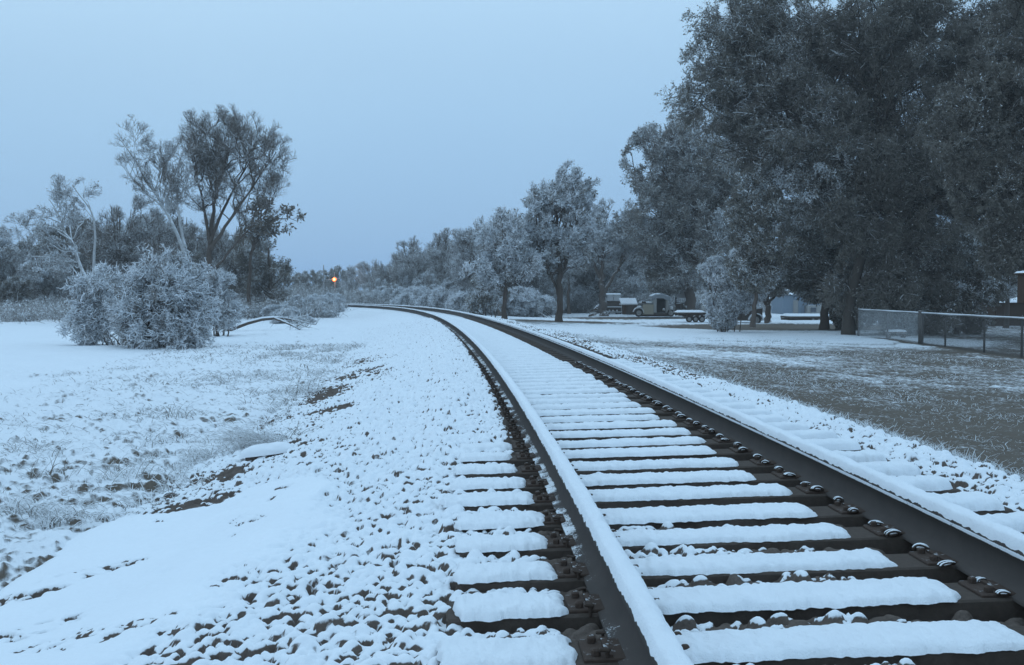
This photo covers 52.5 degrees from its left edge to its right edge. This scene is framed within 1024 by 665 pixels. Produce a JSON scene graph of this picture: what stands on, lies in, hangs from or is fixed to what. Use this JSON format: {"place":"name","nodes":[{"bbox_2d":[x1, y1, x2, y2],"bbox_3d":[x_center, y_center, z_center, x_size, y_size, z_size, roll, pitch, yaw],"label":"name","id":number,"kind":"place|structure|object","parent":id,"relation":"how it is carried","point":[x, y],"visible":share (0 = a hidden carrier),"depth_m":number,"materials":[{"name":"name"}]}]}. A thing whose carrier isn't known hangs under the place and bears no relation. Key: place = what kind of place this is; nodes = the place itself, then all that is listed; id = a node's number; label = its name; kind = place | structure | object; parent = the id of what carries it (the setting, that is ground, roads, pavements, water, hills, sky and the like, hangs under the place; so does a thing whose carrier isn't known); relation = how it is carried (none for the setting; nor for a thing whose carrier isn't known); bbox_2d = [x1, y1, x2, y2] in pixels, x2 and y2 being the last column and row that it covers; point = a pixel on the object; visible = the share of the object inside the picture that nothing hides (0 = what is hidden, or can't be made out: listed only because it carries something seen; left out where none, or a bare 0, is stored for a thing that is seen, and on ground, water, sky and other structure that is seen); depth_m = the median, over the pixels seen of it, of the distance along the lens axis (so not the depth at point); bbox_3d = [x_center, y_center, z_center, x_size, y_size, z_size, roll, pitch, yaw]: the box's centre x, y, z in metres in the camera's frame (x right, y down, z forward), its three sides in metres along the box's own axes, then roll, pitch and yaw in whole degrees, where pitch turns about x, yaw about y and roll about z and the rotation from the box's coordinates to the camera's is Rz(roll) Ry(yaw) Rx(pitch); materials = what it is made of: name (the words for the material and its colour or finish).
{"place":"outdoors","nodes":[
{"label":"outdoors","id":0,"kind":"place"},
{"bbox_2d":[0,0,1019,290],"label":"sky","id":1,"kind":"structure","parent":0,"point":[403,119],"materials":[{"name":"blue"}]},
{"bbox_2d":[0,297,1023,590],"bbox_3d":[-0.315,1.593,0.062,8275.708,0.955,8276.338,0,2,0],"label":"ground","id":2,"kind":"structure","parent":0,"point":[36,353],"depth_m":18.47,"materials":[{"name":"white snow"}]},
{"bbox_2d":[0,226,21,292],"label":"tree","id":3,"kind":"object","parent":2,"relation":"on","point":[7,259],"visible":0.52,"depth_m":74.12,"materials":[{"name":"grey plant"}]},
{"bbox_2d":[0,275,32,311],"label":"tree","id":4,"kind":"object","parent":2,"relation":"on","point":[11,284],"visible":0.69,"depth_m":65.69,"materials":[{"name":"grey plant"}]},
{"bbox_2d":[0,229,36,290],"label":"tree","id":5,"kind":"object","parent":2,"relation":"on","point":[20,260],"visible":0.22,"depth_m":77.91,"materials":[{"name":"grey plant"}]},
{"bbox_2d":[0,483,86,525],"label":"grass tuft","id":6,"kind":"object","parent":2,"relation":"on","point":[20,508],"visible":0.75,"depth_m":6.94,"materials":[{"name":"white plant"}]},
{"bbox_2d":[15,250,85,307],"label":"tree","id":7,"kind":"object","parent":2,"relation":"on","point":[45,282],"visible":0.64,"depth_m":71.56,"materials":[{"name":"grey plant"}]},
{"bbox_2d":[0,173,102,297],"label":"crooked tree","id":8,"kind":"object","parent":2,"relation":"on","point":[45,228],"visible":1,"depth_m":51.77,"materials":[{"name":"grey plant"}]},
{"bbox_2d":[39,226,92,294],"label":"tree","id":9,"kind":"object","parent":2,"relation":"on","point":[44,248],"visible":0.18,"depth_m":79.59,"materials":[{"name":"grey plant"}]},
{"bbox_2d":[19,492,116,529],"bbox_3d":[-2.886,1.179,6.797,0.604,0.176,0.644,-1,3,-32],"label":"grass tuft","id":10,"kind":"object","parent":2,"relation":"on","point":[55,519],"visible":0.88,"depth_m":6.76,"materials":[{"name":"grey plant"}]},
{"bbox_2d":[32,213,125,261],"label":"tree","id":11,"kind":"object","parent":2,"relation":"on","point":[55,233],"visible":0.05,"depth_m":89.73,"materials":[{"name":"grey plant"}]},
{"bbox_2d":[55,259,129,345],"bbox_3d":[-11.812,-0.742,30.113,2.667,2.751,1.805,0,2,0],"label":"snowy bush","id":12,"kind":"object","parent":2,"relation":"on","point":[89,321],"visible":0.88,"depth_m":29.69,"materials":[{"name":"grey plant"}]},
{"bbox_2d":[71,204,126,296],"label":"tree","id":13,"kind":"object","parent":2,"relation":"on","point":[121,216],"visible":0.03,"depth_m":85.13,"materials":[{"name":"grey plant"}]},
{"bbox_2d":[79,192,160,299],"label":"tree","id":14,"kind":"object","parent":2,"relation":"on","point":[121,247],"visible":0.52,"depth_m":74.96,"materials":[{"name":"grey plant"}]},
{"bbox_2d":[85,452,170,482],"bbox_3d":[-3.027,1.080,8.220,0.696,0.272,0.711,1,2,19],"label":"grass tuft","id":15,"kind":"object","parent":2,"relation":"on","point":[125,471],"visible":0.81,"depth_m":8.22,"materials":[{"name":"white plant"}]},
{"bbox_2d":[111,207,177,298],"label":"tree","id":16,"kind":"object","parent":2,"relation":"on","point":[159,215],"visible":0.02,"depth_m":82.32,"materials":[{"name":"grey plant"}]},
{"bbox_2d":[110,114,202,260],"bbox_3d":[-19.496,-6.189,56.845,5.358,11.347,2.398,0,2,0],"label":"leaning tree","id":17,"kind":"object","parent":2,"relation":"on","point":[168,175],"visible":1,"depth_m":56.66,"materials":[{"name":"grey plant"}]},
{"bbox_2d":[101,242,223,349],"bbox_3d":[-9.679,-0.835,28.561,3.401,3.273,2.350,0,2,0],"label":"snowy bush","id":18,"kind":"object","parent":2,"relation":"on","point":[163,308],"visible":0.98,"depth_m":28.16,"materials":[{"name":"grey plant"}]},
{"bbox_2d":[139,225,196,285],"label":"tree","id":19,"kind":"object","parent":2,"relation":"on","point":[159,248],"visible":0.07,"depth_m":69.44,"materials":[{"name":"grey plant"}]},
{"bbox_2d":[0,343,367,529],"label":"grass","id":20,"kind":"structure","parent":2,"relation":"on","point":[152,384],"depth_m":16.57,"materials":[{"name":"white plant"}]},
{"bbox_2d":[152,201,218,254],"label":"tree","id":21,"kind":"object","parent":2,"relation":"on","point":[176,224],"visible":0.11,"depth_m":84.49,"materials":[{"name":"grey plant"}]},
{"bbox_2d":[0,291,383,324],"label":"undergrowth","id":22,"kind":"object","parent":2,"relation":"on","point":[34,311],"visible":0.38,"depth_m":58.81,"materials":[{"name":"grey plant"}]},
{"bbox_2d":[193,267,248,335],"bbox_3d":[-10.190,-1.057,36.041,1.900,2.558,1.639,1,3,29],"label":"snowy bush","id":23,"kind":"object","parent":2,"relation":"on","point":[220,279],"visible":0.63,"depth_m":35.80,"materials":[{"name":"grey plant"}]},
{"bbox_2d":[194,213,252,301],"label":"tree","id":24,"kind":"object","parent":2,"relation":"on","point":[222,247],"visible":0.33,"depth_m":77.51,"materials":[{"name":"grey plant"}]},
{"bbox_2d":[176,103,296,275],"bbox_3d":[-15.885,-6.739,59.865,6.963,12.910,4.791,0,2,0],"label":"tall tree","id":25,"kind":"object","parent":2,"relation":"on","point":[209,166],"visible":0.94,"depth_m":59.29,"materials":[{"name":"grey plant"}]},
{"bbox_2d":[198,228,300,300],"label":"tree","id":26,"kind":"object","parent":2,"relation":"on","point":[264,244],"visible":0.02,"depth_m":87.61,"materials":[{"name":"grey plant"}]},
{"bbox_2d":[228,239,295,307],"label":"dark tree","id":27,"kind":"object","parent":2,"relation":"on","point":[264,271],"visible":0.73,"depth_m":69.43,"materials":[{"name":"grey plant"}]},
{"bbox_2d":[239,441,293,460],"bbox_3d":[-2.086,1.027,8.848,0.470,0.180,0.250,-1,2,-14],"label":"stone block","id":28,"kind":"object","parent":2,"relation":"on","point":[254,452],"depth_m":8.76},
{"bbox_2d":[235,194,306,309],"bbox_3d":[-14.814,-4.629,64.037,4.497,7.749,2.958,0,2,0],"label":"sprig tree","id":29,"kind":"object","parent":2,"relation":"on","point":[259,229],"visible":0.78,"depth_m":63.69,"materials":[{"name":"grey plant"}]},
{"bbox_2d":[223,302,318,330],"bbox_3d":[-9.456,-0.544,41.266,3.778,1.419,1.588,0,2,0],"label":"fallen branch","id":30,"kind":"object","parent":2,"relation":"on","point":[281,318],"visible":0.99,"depth_m":41.19,"materials":[{"name":"wood"}]},
{"bbox_2d":[260,303,299,316],"bbox_3d":[-12.935,-1.131,58.012,2.406,1.049,2.953,0,2,5],"label":"brush","id":31,"kind":"object","parent":2,"relation":"on","point":[267,311],"visible":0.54,"depth_m":57.52,"materials":[{"name":"grey plant"}]},
{"bbox_2d":[294,269,331,293],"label":"dark tree","id":32,"kind":"object","parent":2,"relation":"on","point":[305,278],"visible":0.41,"depth_m":174.04,"materials":[{"name":"grey plant"}]},
{"bbox_2d":[304,292,348,312],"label":"brush","id":33,"kind":"object","parent":2,"relation":"on","point":[335,300],"visible":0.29,"depth_m":77.49,"materials":[{"name":"grey plant"}]},
{"bbox_2d":[321,265,348,293],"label":"dark tree","id":34,"kind":"object","parent":2,"relation":"on","point":[336,269],"visible":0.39,"depth_m":180.36,"materials":[{"name":"grey plant"}]},
{"bbox_2d":[253,279,438,303],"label":"undergrowth","id":35,"kind":"object","parent":2,"relation":"on","point":[365,299],"visible":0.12,"depth_m":101.55,"materials":[{"name":"grey plant"}]},
{"bbox_2d":[353,260,377,291],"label":"bare tree","id":36,"kind":"object","parent":2,"relation":"on","point":[363,277],"visible":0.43,"depth_m":149.02,"materials":[{"name":"grey plant"}]},
{"bbox_2d":[370,254,394,285],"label":"bare tree","id":37,"kind":"object","parent":2,"relation":"on","point":[382,275],"visible":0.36,"depth_m":136.93,"materials":[{"name":"grey plant"}]},
{"bbox_2d":[391,248,432,285],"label":"bare tree","id":38,"kind":"object","parent":2,"relation":"on","point":[417,261],"visible":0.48,"depth_m":112.70,"materials":[{"name":"grey plant"}]},
{"bbox_2d":[394,284,445,305],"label":"shrub","id":39,"kind":"object","parent":2,"relation":"on","point":[405,298],"visible":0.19,"depth_m":93.08,"materials":[{"name":"grey plant"}]},
{"bbox_2d":[396,233,452,272],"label":"bare tree","id":40,"kind":"object","parent":2,"relation":"on","point":[415,246],"visible":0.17,"depth_m":116.64,"materials":[{"name":"grey plant"}]},
{"bbox_2d":[414,286,464,309],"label":"shrub","id":41,"kind":"object","parent":2,"relation":"on","point":[434,299],"visible":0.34,"depth_m":86.82,"materials":[{"name":"grey plant"}]},
{"bbox_2d":[424,244,458,285],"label":"bare tree","id":42,"kind":"object","parent":2,"relation":"on","point":[436,253],"visible":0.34,"depth_m":103.01,"materials":[{"name":"grey plant"}]},
{"bbox_2d":[445,290,493,314],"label":"shrub","id":43,"kind":"object","parent":2,"relation":"on","point":[456,301],"visible":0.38,"depth_m":79.25,"materials":[{"name":"grey plant"}]},
{"bbox_2d":[442,226,502,305],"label":"bare tree","id":44,"kind":"object","parent":2,"relation":"on","point":[462,242],"visible":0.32,"depth_m":85.09,"materials":[{"name":"grey plant"}]},
{"bbox_2d":[464,275,509,317],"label":"bush","id":45,"kind":"object","parent":2,"relation":"on","point":[474,302],"visible":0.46,"depth_m":71.70,"materials":[{"name":"grey plant"}]},
{"bbox_2d":[458,204,545,318],"bbox_3d":[-0.602,-4.181,61.875,5.320,6.913,3.260,0,2,0],"label":"slim tree","id":46,"kind":"object","parent":2,"relation":"on","point":[504,264],"visible":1,"depth_m":61.52,"materials":[{"name":"grey plant"}]},
{"bbox_2d":[0,318,1023,664],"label":"ballast","id":47,"kind":"structure","parent":2,"relation":"on","point":[330,540],"depth_m":5.24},
{"bbox_2d":[198,418,314,453],"bbox_3d":[-2.444,0.960,9.620,0.858,0.312,1.176,-2,3,-34],"label":"grass tuft","id":48,"kind":"object","parent":47,"relation":"on","point":[245,440],"visible":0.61,"depth_m":9.56,"materials":[{"name":"white plant"}]},
{"bbox_2d":[493,383,700,396],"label":"railway tie","id":49,"kind":"object","parent":47,"relation":"on","point":[629,390],"visible":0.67,"depth_m":11.47,"materials":[{"name":"white wood"}]},
{"bbox_2d":[495,387,710,401],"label":"railway tie","id":50,"kind":"object","parent":47,"relation":"on","point":[637,395],"visible":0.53,"depth_m":10.96,"materials":[{"name":"white wood"}]},
{"bbox_2d":[498,391,728,406],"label":"railway tie","id":51,"kind":"object","parent":47,"relation":"on","point":[646,400],"visible":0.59,"depth_m":10.50,"materials":[{"name":"white wood"}]},
{"bbox_2d":[500,397,737,412],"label":"railway tie","id":52,"kind":"object","parent":47,"relation":"on","point":[656,405],"visible":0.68,"depth_m":10.02,"materials":[{"name":"white wood"}]},
{"bbox_2d":[452,414,787,433],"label":"railway tie","id":53,"kind":"object","parent":47,"relation":"on","point":[689,424],"visible":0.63,"depth_m":8.57,"materials":[{"name":"white wood"}]},
{"bbox_2d":[481,408,772,425],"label":"railway tie","id":54,"kind":"object","parent":47,"relation":"on","point":[678,417],"visible":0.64,"depth_m":9.03,"materials":[{"name":"white wood"}]},
{"bbox_2d":[503,401,755,419],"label":"railway tie","id":55,"kind":"object","parent":47,"relation":"on","point":[666,410],"visible":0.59,"depth_m":9.52,"materials":[{"name":"white wood"}]},
{"bbox_2d":[450,421,809,443],"bbox_3d":[0.924,0.853,8.166,2.847,0.252,0.266,-1,2,-3],"label":"railway tie","id":56,"kind":"object","parent":47,"relation":"on","point":[705,432],"visible":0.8,"depth_m":8.07,"materials":[{"name":"white wood"}]},
{"bbox_2d":[459,429,837,452],"bbox_3d":[1.001,0.875,7.679,2.864,0.245,0.269,-1,2,-4],"label":"railway tie","id":57,"kind":"object","parent":47,"relation":"on","point":[719,441],"visible":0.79,"depth_m":7.59,"materials":[{"name":"white wood"}]},
{"bbox_2d":[458,438,862,466],"bbox_3d":[1.038,0.891,7.214,2.819,0.250,0.272,-1,2,-3],"label":"railway tie","id":58,"kind":"object","parent":47,"relation":"on","point":[737,451],"visible":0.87,"depth_m":7.11,"materials":[{"name":"brown wood"}]},
{"bbox_2d":[345,303,1023,606],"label":"rail","id":59,"kind":"object","parent":58,"relation":"on","point":[974,544],"visible":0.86,"depth_m":5.42,"materials":[{"name":"metal"}]},
{"bbox_2d":[453,449,889,478],"bbox_3d":[1.035,0.912,6.702,2.829,0.249,0.257,-1,2,-2],"label":"railway tie","id":60,"kind":"object","parent":47,"relation":"on","point":[758,464],"visible":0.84,"depth_m":6.61,"materials":[{"name":"brown wood"}]},
{"bbox_2d":[450,460,924,493],"bbox_3d":[1.051,0.930,6.219,2.840,0.252,0.275,-1,2,-3],"label":"railway tie","id":61,"kind":"object","parent":47,"relation":"on","point":[779,475],"visible":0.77,"depth_m":6.13,"materials":[{"name":"brown wood"}]},
{"bbox_2d":[439,475,960,511],"bbox_3d":[1.036,0.952,5.755,2.878,0.247,0.270,-1,2,-3],"label":"railway tie","id":62,"kind":"object","parent":47,"relation":"on","point":[807,494],"visible":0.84,"depth_m":5.66,"materials":[{"name":"brown wood"}]},
{"bbox_2d":[451,543,968,592],"bbox_3d":[1.173,1.009,4.287,2.841,0.248,0.293,-1,2,-3],"label":"railway tie","id":63,"kind":"object","parent":47,"relation":"on","point":[923,560],"visible":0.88,"depth_m":4.18,"materials":[{"name":"white wood"}]},
{"bbox_2d":[436,619,1023,664],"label":"railway tie","id":64,"kind":"object","parent":47,"relation":"on","point":[968,642],"visible":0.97,"depth_m":3.24,"materials":[{"name":"white wood"}]},
{"bbox_2d":[454,491,1012,532],"bbox_3d":[1.111,0.970,5.240,2.804,0.251,0.313,-1,2,-3],"label":"railway tie","id":65,"kind":"object","parent":47,"relation":"on","point":[839,511],"visible":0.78,"depth_m":5.15,"materials":[{"name":"white wood"}]},
{"bbox_2d":[446,576,1023,633],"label":"railway tie","id":66,"kind":"object","parent":47,"relation":"on","point":[924,599],"visible":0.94,"depth_m":3.73,"materials":[{"name":"white wood"}]},
{"bbox_2d":[346,304,693,664],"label":"rail","id":67,"kind":"object","parent":66,"relation":"on","point":[632,619],"visible":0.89,"depth_m":4.17,"materials":[{"name":"metal"}]},
{"bbox_2d":[453,511,1023,559],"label":"railway tie","id":68,"kind":"object","parent":47,"relation":"on","point":[876,534],"visible":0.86,"depth_m":4.68,"materials":[{"name":"brown wood"}]},
{"bbox_2d":[469,215,563,302],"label":"bare tree","id":69,"kind":"object","parent":2,"relation":"on","point":[544,283],"visible":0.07,"depth_m":90.02,"materials":[{"name":"grey plant"}]},
{"bbox_2d":[487,285,556,317],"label":"shrub","id":70,"kind":"object","parent":2,"relation":"on","point":[528,301],"visible":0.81,"depth_m":78.79,"materials":[{"name":"grey plant"}]},
{"bbox_2d":[498,159,606,321],"bbox_3d":[2.450,-5.602,64.741,6.847,10.459,4.626,0,2,0],"label":"snowy tree","id":71,"kind":"object","parent":2,"relation":"on","point":[559,199],"visible":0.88,"depth_m":64.04,"materials":[{"name":"grey plant"}]},
{"bbox_2d":[454,367,664,376],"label":"railway tie","id":72,"kind":"object","parent":2,"relation":"on","point":[596,373],"visible":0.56,"depth_m":13.87,"materials":[{"name":"white wood"}]},
{"bbox_2d":[528,245,593,308],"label":"bare tree","id":73,"kind":"object","parent":2,"relation":"on","point":[573,292],"visible":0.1,"depth_m":96.39,"materials":[{"name":"grey plant"}]},
{"bbox_2d":[481,362,642,371],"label":"railway tie","id":74,"kind":"object","parent":2,"relation":"on","point":[585,368],"visible":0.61,"depth_m":14.82,"materials":[{"name":"white wood"}]},
{"bbox_2d":[482,365,652,374],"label":"railway tie","id":75,"kind":"object","parent":2,"relation":"on","point":[591,370],"visible":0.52,"depth_m":14.34,"materials":[{"name":"white wood"}]},
{"bbox_2d":[549,224,593,313],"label":"slim tree","id":76,"kind":"object","parent":2,"relation":"on","point":[569,272],"visible":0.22,"depth_m":85.62,"materials":[{"name":"grey plant"}]},
{"bbox_2d":[485,370,662,380],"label":"railway tie","id":77,"kind":"object","parent":2,"relation":"on","point":[600,376],"visible":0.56,"depth_m":13.40,"materials":[{"name":"white wood"}]},
{"bbox_2d":[487,373,672,382],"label":"railway tie","id":78,"kind":"object","parent":2,"relation":"on","point":[609,379],"visible":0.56,"depth_m":12.90,"materials":[{"name":"white wood"}]},
{"bbox_2d":[489,376,681,387],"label":"railway tie","id":79,"kind":"object","parent":2,"relation":"on","point":[614,382],"visible":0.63,"depth_m":12.41,"materials":[{"name":"white wood"}]},
{"bbox_2d":[491,379,692,392],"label":"railway tie","id":80,"kind":"object","parent":2,"relation":"on","point":[621,386],"visible":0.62,"depth_m":11.94,"materials":[{"name":"white wood"}]},
{"bbox_2d":[556,242,644,306],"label":"bare tree","id":81,"kind":"object","parent":2,"relation":"on","point":[588,280],"visible":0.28,"depth_m":98.59,"materials":[{"name":"grey plant"}]},
{"bbox_2d":[570,197,644,315],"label":"forked tree","id":82,"kind":"object","parent":2,"relation":"on","point":[605,248],"visible":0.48,"depth_m":85.54,"materials":[{"name":"grey plant"}]},
{"bbox_2d":[605,255,660,295],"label":"bare tree","id":83,"kind":"object","parent":2,"relation":"on","point":[631,272],"visible":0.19,"depth_m":101.08,"materials":[{"name":"grey plant"}]},
{"bbox_2d":[563,283,715,313],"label":"undergrowth","id":84,"kind":"object","parent":2,"relation":"on","point":[639,298],"visible":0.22,"depth_m":97.38,"materials":[{"name":"grey plant"}]},
{"bbox_2d":[633,293,673,316],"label":"old truck","id":85,"kind":"object","parent":2,"relation":"on","point":[657,304],"visible":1,"depth_m":79.98,"materials":[{"name":"metal"}]},
{"bbox_2d":[673,305,706,321],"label":"flat trailer","id":86,"kind":"object","parent":2,"relation":"on","point":[693,315],"visible":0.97,"depth_m":67.86,"materials":[{"name":"grey wood"}]},
{"bbox_2d":[607,109,773,316],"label":"evergreen tree","id":87,"kind":"object","parent":2,"relation":"on","point":[688,226],"visible":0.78,"depth_m":82.27,"materials":[{"name":"green plant"}]},
{"bbox_2d":[696,248,775,331],"bbox_3d":[11.167,-2.130,51.879,3.962,4.370,2.298,0,2,0],"label":"snowy shrub","id":88,"kind":"object","parent":2,"relation":"on","point":[731,302],"visible":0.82,"depth_m":51.58,"materials":[{"name":"grey plant"}]},
{"bbox_2d":[723,163,799,327],"bbox_3d":[11.166,-3.913,46.883,3.447,7.386,2.473,0,2,0],"label":"snowy branchlet tree","id":89,"kind":"object","parent":2,"relation":"on","point":[756,217],"visible":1,"depth_m":46.41,"materials":[{"name":"grey plant"}]},
{"bbox_2d":[758,282,790,322],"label":"tree","id":90,"kind":"object","parent":2,"relation":"on","point":[773,295],"visible":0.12,"depth_m":65.80,"materials":[{"name":"grey plant"}]},
{"bbox_2d":[771,289,821,313],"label":"shed","id":91,"kind":"structure","parent":2,"relation":"on","point":[789,304],"depth_m":93.98,"materials":[{"name":"blue"}]},
{"bbox_2d":[745,197,899,329],"bbox_3d":[16.602,-3.684,54.870,8.989,7.962,4.863,0,2,0],"label":"evergreen tree","id":92,"kind":"object","parent":2,"relation":"on","point":[803,272],"visible":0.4,"depth_m":53.89,"materials":[{"name":"green plant"}]},
{"bbox_2d":[654,0,1023,334],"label":"evergreen tree","id":93,"kind":"object","parent":2,"relation":"on","point":[816,131],"visible":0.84,"depth_m":47.02,"materials":[{"name":"green plant"}]},
{"bbox_2d":[857,308,920,343],"bbox_3d":[15.838,-0.308,43.922,0.130,1.380,7.525,0,2,1],"label":"chain link fence","id":94,"kind":"object","parent":2,"relation":"on","point":[888,312],"visible":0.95,"depth_m":43.44,"materials":[{"name":"metal"}]},
{"bbox_2d":[861,225,1009,335],"bbox_3d":[19.799,-2.225,48.992,6.243,5.713,5.152,2,3,36],"label":"evergreen tree","id":95,"kind":"object","parent":2,"relation":"on","point":[972,285],"visible":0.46,"depth_m":47.95,"materials":[{"name":"green plant"}]},
{"bbox_2d":[913,0,1023,283],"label":"evergreen tree","id":96,"kind":"object","parent":2,"relation":"on","point":[977,141],"visible":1,"depth_m":39.99,"materials":[{"name":"green plant"}]},
{"bbox_2d":[921,311,1023,357],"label":"chain link fence","id":97,"kind":"object","parent":2,"relation":"on","point":[984,324],"visible":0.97,"depth_m":34.85,"materials":[{"name":"grey metal"}]},
{"bbox_2d":[964,234,1021,327],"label":"bare tree","id":98,"kind":"object","parent":2,"relation":"on","point":[1013,291],"visible":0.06,"depth_m":57.80,"materials":[{"name":"brown plant"}]},
{"bbox_2d":[976,294,1023,325],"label":"shed","id":99,"kind":"structure","parent":2,"relation":"on","point":[1016,309],"depth_m":60.30,"materials":[{"name":"paint"}]},
{"bbox_2d":[550,328,1023,479],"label":"grass","id":100,"kind":"structure","parent":0,"point":[773,341],"depth_m":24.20,"materials":[{"name":"plant"}]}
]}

